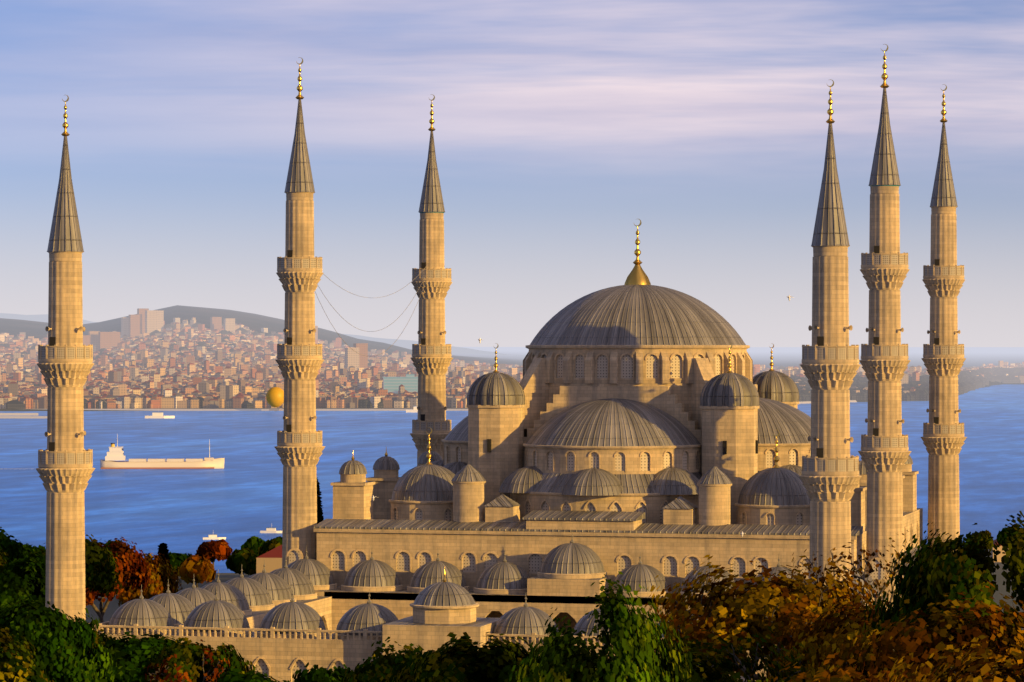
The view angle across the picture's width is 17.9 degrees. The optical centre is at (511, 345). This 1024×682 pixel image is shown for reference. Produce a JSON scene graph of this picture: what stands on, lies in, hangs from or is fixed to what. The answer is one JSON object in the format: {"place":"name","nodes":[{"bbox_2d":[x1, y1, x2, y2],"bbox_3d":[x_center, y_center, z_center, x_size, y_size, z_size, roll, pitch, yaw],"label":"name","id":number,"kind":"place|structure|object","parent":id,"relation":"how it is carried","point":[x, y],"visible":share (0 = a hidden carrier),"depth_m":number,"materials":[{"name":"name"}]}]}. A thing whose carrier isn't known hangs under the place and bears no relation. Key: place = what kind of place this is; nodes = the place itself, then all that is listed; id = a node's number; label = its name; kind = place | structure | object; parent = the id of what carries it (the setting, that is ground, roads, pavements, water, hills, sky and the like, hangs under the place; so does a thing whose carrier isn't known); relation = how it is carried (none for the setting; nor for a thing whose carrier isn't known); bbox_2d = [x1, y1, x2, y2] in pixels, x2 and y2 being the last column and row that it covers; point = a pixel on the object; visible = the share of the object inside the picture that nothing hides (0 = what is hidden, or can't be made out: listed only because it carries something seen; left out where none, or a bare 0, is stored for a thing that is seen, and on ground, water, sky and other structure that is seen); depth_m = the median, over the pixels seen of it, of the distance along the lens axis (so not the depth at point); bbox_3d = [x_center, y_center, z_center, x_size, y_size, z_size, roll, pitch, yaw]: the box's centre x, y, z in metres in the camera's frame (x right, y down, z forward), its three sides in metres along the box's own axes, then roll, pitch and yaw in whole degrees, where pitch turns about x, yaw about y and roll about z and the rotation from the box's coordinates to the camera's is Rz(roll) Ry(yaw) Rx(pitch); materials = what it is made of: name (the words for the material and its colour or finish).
{"place":"outdoors","nodes":[
{"label":"outdoors","id":0,"kind":"place"},
{"bbox_2d":[0,313,525,355],"bbox_3d":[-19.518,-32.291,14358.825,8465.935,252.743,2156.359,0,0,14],"label":"distant hills","id":1,"kind":"structure","parent":0,"point":[407,344],"depth_m":14988.59,"materials":[{"name":"grey"}]},
{"bbox_2d":[0,400,856,417],"bbox_3d":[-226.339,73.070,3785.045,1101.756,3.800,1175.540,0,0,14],"label":"shoreline","id":2,"kind":"structure","parent":0,"point":[18,415],"depth_m":3661.02,"materials":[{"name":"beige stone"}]},
{"bbox_2d":[116,609,886,681],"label":"courtyard outer walls","id":3,"kind":"structure","parent":0,"point":[280,658],"depth_m":279.68,"materials":[{"name":"beige stone"}]},
{"bbox_2d":[252,656,346,677],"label":"window arches","id":4,"kind":"structure","parent":3,"relation":"attached to","point":[293,663],"depth_m":279.62,"materials":[{"name":"beige stone"}]},
{"bbox_2d":[255,659,746,681],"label":"windows","id":5,"kind":"structure","parent":3,"relation":"in","point":[261,666],"depth_m":279.93,"materials":[{"name":"black glass"}]},
{"bbox_2d":[0,384,1023,572],"bbox_3d":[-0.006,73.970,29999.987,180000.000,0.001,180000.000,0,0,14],"label":"sea water","id":6,"kind":"structure","parent":0,"point":[236,501],"depth_m":1978.74,"materials":[{"name":"blue liquid"}]},
{"bbox_2d":[145,406,174,417],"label":"boat","id":7,"kind":"object","parent":6,"relation":"on","point":[158,414],"visible":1,"depth_m":3280.43,"materials":[{"name":"white"}]},
{"bbox_2d":[100,434,224,468],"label":"cargo ship","id":8,"kind":"object","parent":6,"relation":"on","point":[115,458],"visible":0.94,"depth_m":1939.72,"materials":[{"name":"beige metal"}]},
{"bbox_2d":[202,534,225,539],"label":"boat","id":9,"kind":"object","parent":6,"relation":"on","point":[212,537],"visible":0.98,"depth_m":1234.53,"materials":[{"name":"white"}]},
{"bbox_2d":[260,527,281,532],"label":"boat","id":10,"kind":"object","parent":6,"relation":"on","point":[270,530],"visible":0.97,"depth_m":1276.92,"materials":[{"name":"white"}]},
{"bbox_2d":[266,387,283,410],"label":"storage tank","id":11,"kind":"object","parent":6,"relation":"on","point":[274,397],"visible":0.96,"depth_m":3632.68,"materials":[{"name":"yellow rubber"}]},
{"bbox_2d":[406,406,417,412],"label":"boat","id":12,"kind":"object","parent":6,"relation":"on","point":[415,410],"visible":0.28,"depth_m":3565.46,"materials":[{"name":"white"}]},
{"bbox_2d":[0,305,1023,629],"bbox_3d":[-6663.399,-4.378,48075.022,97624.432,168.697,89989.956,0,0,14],"label":"terrain ground","id":13,"kind":"structure","parent":0,"point":[758,355],"depth_m":6490.48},
{"bbox_2d":[0,549,7,574],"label":"tree","id":14,"kind":"object","parent":13,"relation":"on","point":[2,564],"visible":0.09,"depth_m":304.46,"materials":[{"name":"green plant"}]},
{"bbox_2d":[0,527,34,562],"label":"tree","id":15,"kind":"object","parent":13,"relation":"on","point":[12,549],"visible":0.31,"depth_m":326.32,"materials":[{"name":"green plant"}]},
{"bbox_2d":[0,550,45,611],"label":"tree","id":16,"kind":"object","parent":13,"relation":"on","point":[23,578],"visible":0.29,"depth_m":299.65,"materials":[{"name":"green plant"}]},
{"bbox_2d":[0,625,53,681],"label":"tree","id":17,"kind":"object","parent":13,"relation":"on","point":[18,663],"visible":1,"depth_m":237.31,"materials":[{"name":"green plant"}]},
{"bbox_2d":[23,544,45,551],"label":"tree","id":18,"kind":"object","parent":13,"relation":"on","point":[35,548],"depth_m":449.32,"materials":[{"name":"green plant"}]},
{"bbox_2d":[0,595,116,681],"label":"tree","id":19,"kind":"object","parent":13,"relation":"on","point":[63,644],"visible":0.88,"depth_m":252.32,"materials":[{"name":"green plant"}]},
{"bbox_2d":[36,95,94,621],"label":"minaret","id":20,"kind":"object","parent":13,"relation":"on","point":[65,469],"visible":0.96,"depth_m":283.47,"materials":[{"name":"stone"}]},
{"bbox_2d":[15,534,123,596],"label":"tree","id":21,"kind":"object","parent":13,"relation":"on","point":[100,572],"visible":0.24,"depth_m":319.07,"materials":[{"name":"green plant"}]},
{"bbox_2d":[84,629,125,655],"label":"tree","id":22,"kind":"object","parent":13,"relation":"on","point":[104,638],"visible":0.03,"depth_m":268.86,"materials":[{"name":"green plant"}]},
{"bbox_2d":[85,537,151,622],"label":"tree","id":23,"kind":"object","parent":13,"relation":"on","point":[131,564],"visible":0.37,"depth_m":333.29,"materials":[{"name":"red plant"}]},
{"bbox_2d":[85,629,204,681],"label":"tree","id":24,"kind":"object","parent":13,"relation":"on","point":[134,653],"visible":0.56,"depth_m":262.41,"materials":[{"name":"green plant"}]},
{"bbox_2d":[116,551,184,606],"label":"tree","id":25,"kind":"object","parent":13,"relation":"on","point":[162,576],"visible":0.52,"depth_m":349.17,"materials":[{"name":"orange plant"}]},
{"bbox_2d":[158,543,171,592],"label":"cypress tree","id":26,"kind":"object","parent":13,"relation":"on","point":[163,549],"visible":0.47,"depth_m":351.66,"materials":[{"name":"green plant"}]},
{"bbox_2d":[168,551,191,580],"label":"tree","id":27,"kind":"object","parent":13,"relation":"on","point":[176,559],"visible":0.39,"depth_m":438.41,"materials":[{"name":"green plant"}]},
{"bbox_2d":[178,555,216,587],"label":"tree","id":28,"kind":"object","parent":13,"relation":"on","point":[197,568],"visible":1,"depth_m":427.88,"materials":[{"name":"orange plant"}]},
{"bbox_2d":[144,637,257,681],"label":"tree","id":29,"kind":"object","parent":13,"relation":"on","point":[189,659],"visible":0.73,"depth_m":261.92,"materials":[{"name":"green plant"}]},
{"bbox_2d":[193,539,232,579],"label":"tree","id":30,"kind":"object","parent":13,"relation":"on","point":[219,550],"visible":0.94,"depth_m":468.11,"materials":[{"name":"orange plant"}]},
{"bbox_2d":[225,546,258,575],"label":"tree","id":31,"kind":"object","parent":13,"relation":"on","point":[243,559],"visible":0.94,"depth_m":448.60,"materials":[{"name":"green plant"}]},
{"bbox_2d":[240,536,264,554],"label":"tree","id":32,"kind":"object","parent":13,"relation":"on","point":[253,543],"visible":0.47,"depth_m":518.50,"materials":[{"name":"green plant"}]},
{"bbox_2d":[217,667,289,681],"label":"tree","id":33,"kind":"object","parent":13,"relation":"on","point":[234,675],"visible":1,"depth_m":260.19,"materials":[{"name":"green plant"}]},
{"bbox_2d":[258,536,281,555],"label":"tree","id":34,"kind":"object","parent":13,"relation":"on","point":[268,545],"visible":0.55,"depth_m":478.81,"materials":[{"name":"green plant"}]},
{"bbox_2d":[275,57,324,567],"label":"minaret","id":35,"kind":"object","parent":13,"relation":"on","point":[299,447],"visible":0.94,"depth_m":338.34,"materials":[{"name":"stone"}]},
{"bbox_2d":[315,263,428,356],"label":"string lights","id":36,"kind":"object","parent":35,"relation":"attached to","point":[378,297],"visible":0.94,"depth_m":367.53,"materials":[{"name":"grey plastic"}]},
{"bbox_2d":[317,477,323,523],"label":"cypress tree","id":37,"kind":"object","parent":13,"relation":"on","point":[320,517],"visible":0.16,"depth_m":469.53,"materials":[{"name":"green plant"}]},
{"bbox_2d":[290,662,353,681],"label":"tree","id":38,"kind":"object","parent":13,"relation":"on","point":[317,674],"visible":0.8,"depth_m":247.53,"materials":[{"name":"green plant"}]},
{"bbox_2d":[338,636,423,681],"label":"tree","id":39,"kind":"object","parent":13,"relation":"on","point":[376,669],"visible":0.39,"depth_m":233.19,"materials":[{"name":"green plant"}]},
{"bbox_2d":[382,374,417,393],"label":"glass office","id":40,"kind":"structure","parent":13,"relation":"on","point":[409,382],"depth_m":3895.04,"materials":[{"name":"glass"}]},
{"bbox_2d":[410,94,452,465],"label":"minaret","id":41,"kind":"object","parent":13,"relation":"on","point":[431,358],"visible":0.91,"depth_m":388.50,"materials":[{"name":"stone"}]},
{"bbox_2d":[383,616,499,655],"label":"gatehouse","id":42,"kind":"object","parent":13,"relation":"on","point":[407,631],"visible":0.21,"depth_m":275.27,"materials":[{"name":"stone"}]},
{"bbox_2d":[383,632,542,681],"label":"green tree","id":43,"kind":"object","parent":13,"relation":"on","point":[463,659],"visible":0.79,"depth_m":214.17,"materials":[{"name":"green plant"}]},
{"bbox_2d":[248,592,704,632],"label":"courtyard arcades","id":44,"kind":"object","parent":13,"relation":"on","point":[332,612],"visible":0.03,"depth_m":324.45,"materials":[{"name":"stone"}]},
{"bbox_2d":[94,535,885,653],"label":"courtyard domes","id":45,"kind":"structure","parent":13,"relation":"on","point":[280,599],"depth_m":299.10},
{"bbox_2d":[0,308,1023,408],"bbox_3d":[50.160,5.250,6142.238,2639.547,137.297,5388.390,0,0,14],"label":"shore city buildings","id":46,"kind":"structure","parent":13,"relation":"on","point":[145,358],"depth_m":4458.10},
{"bbox_2d":[505,571,692,681],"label":"tree","id":47,"kind":"object","parent":13,"relation":"on","point":[640,652],"visible":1,"depth_m":148.93,"materials":[{"name":"green plant"}]},
{"bbox_2d":[313,219,920,577],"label":"mosque","id":48,"kind":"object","parent":13,"relation":"on","point":[728,422],"visible":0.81,"depth_m":341.46,"materials":[{"name":"beige stone"}]},
{"bbox_2d":[444,443,467,465],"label":"wall","id":49,"kind":"structure","parent":48,"relation":"attached to","point":[454,454],"depth_m":355.71,"materials":[{"name":"beige stone"}]},
{"bbox_2d":[391,503,809,524],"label":"mosque dome drums","id":50,"kind":"object","parent":48,"relation":"attached to","point":[755,516],"visible":0.28,"depth_m":332.94,"materials":[{"name":"beige stone"}]},
{"bbox_2d":[287,352,918,580],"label":"windows","id":51,"kind":"structure","parent":48,"relation":"in","point":[535,563],"depth_m":336.18,"materials":[{"name":"grey glass"}]},
{"bbox_2d":[510,447,700,523],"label":"wall","id":52,"kind":"structure","parent":48,"relation":"attached to","point":[607,463],"depth_m":336.60,"materials":[{"name":"beige stone"}]},
{"bbox_2d":[529,349,746,382],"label":"dome drum","id":53,"kind":"object","parent":48,"relation":"attached to","point":[633,353],"visible":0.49,"depth_m":346.26,"materials":[{"name":"beige stone"}]},
{"bbox_2d":[758,446,810,470],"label":"dome drum","id":54,"kind":"object","parent":48,"relation":"attached to","point":[783,454],"visible":0.13,"depth_m":345.43,"materials":[{"name":"beige stone"}]},
{"bbox_2d":[317,508,922,634],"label":"wall","id":55,"kind":"structure","parent":13,"relation":"on","point":[453,548],"depth_m":330.80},
{"bbox_2d":[256,539,1007,572],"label":"red house roofs","id":56,"kind":"structure","parent":13,"relation":"on","point":[272,558],"depth_m":442.36,"materials":[{"name":"red tile"}]},
{"bbox_2d":[657,620,832,681],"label":"autumn tree","id":57,"kind":"object","parent":13,"relation":"on","point":[704,668],"visible":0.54,"depth_m":193.17,"materials":[{"name":"brown plant"}]},
{"bbox_2d":[638,554,886,680],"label":"sparse autumn tree","id":58,"kind":"object","parent":13,"relation":"on","point":[762,606],"visible":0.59,"depth_m":209.54,"materials":[{"name":"brown plant"}]},
{"bbox_2d":[724,574,826,657],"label":"bare tree","id":59,"kind":"object","parent":13,"relation":"on","point":[757,583],"depth_m":245.60,"materials":[{"name":"brown plant"}]},
{"bbox_2d":[761,592,890,681],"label":"autumn tree","id":60,"kind":"object","parent":13,"relation":"on","point":[839,618],"visible":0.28,"depth_m":198.34,"materials":[{"name":"brown plant"}]},
{"bbox_2d":[799,79,861,596],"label":"minaret","id":61,"kind":"object","parent":13,"relation":"on","point":[830,476],"visible":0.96,"depth_m":267.02,"materials":[{"name":"stone"}]},
{"bbox_2d":[768,652,911,681],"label":"autumn tree","id":62,"kind":"object","parent":13,"relation":"on","point":[846,675],"visible":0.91,"depth_m":162.50,"materials":[{"name":"brown plant"}]},
{"bbox_2d":[791,530,914,610],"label":"bare tree","id":63,"kind":"object","parent":13,"relation":"on","point":[852,571],"visible":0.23,"depth_m":238.76,"materials":[{"name":"brown plant"}]},
{"bbox_2d":[858,44,910,602],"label":"minaret","id":64,"kind":"object","parent":13,"relation":"on","point":[884,452],"visible":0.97,"depth_m":323.38,"materials":[{"name":"stone"}]},
{"bbox_2d":[807,582,1023,681],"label":"autumn tree","id":65,"kind":"object","parent":13,"relation":"on","point":[911,642],"visible":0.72,"depth_m":169.53,"materials":[{"name":"brown plant"}]},
{"bbox_2d":[858,511,1023,650],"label":"tall tree","id":66,"kind":"object","parent":13,"relation":"on","point":[938,568],"visible":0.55,"depth_m":185.91,"materials":[{"name":"green plant"}]},
{"bbox_2d":[921,84,966,551],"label":"minaret","id":67,"kind":"object","parent":13,"relation":"on","point":[943,438],"visible":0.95,"depth_m":373.53,"materials":[{"name":"stone"}]},
{"bbox_2d":[870,635,1023,681],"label":"autumn tree","id":68,"kind":"object","parent":13,"relation":"on","point":[981,668],"visible":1,"depth_m":150.99,"materials":[{"name":"brown plant"}]},
{"bbox_2d":[970,529,993,551],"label":"tree","id":69,"kind":"object","parent":13,"relation":"on","point":[989,544],"visible":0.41,"depth_m":558.76,"materials":[{"name":"green plant"}]},
{"bbox_2d":[996,526,1023,546],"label":"tree","id":70,"kind":"object","parent":13,"relation":"on","point":[1000,536],"visible":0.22,"depth_m":518.73,"materials":[{"name":"green plant"}]},
{"bbox_2d":[0,0,1023,346],"label":"sky","id":71,"kind":"structure","parent":0,"point":[561,126],"materials":[{"name":"blue"}]},
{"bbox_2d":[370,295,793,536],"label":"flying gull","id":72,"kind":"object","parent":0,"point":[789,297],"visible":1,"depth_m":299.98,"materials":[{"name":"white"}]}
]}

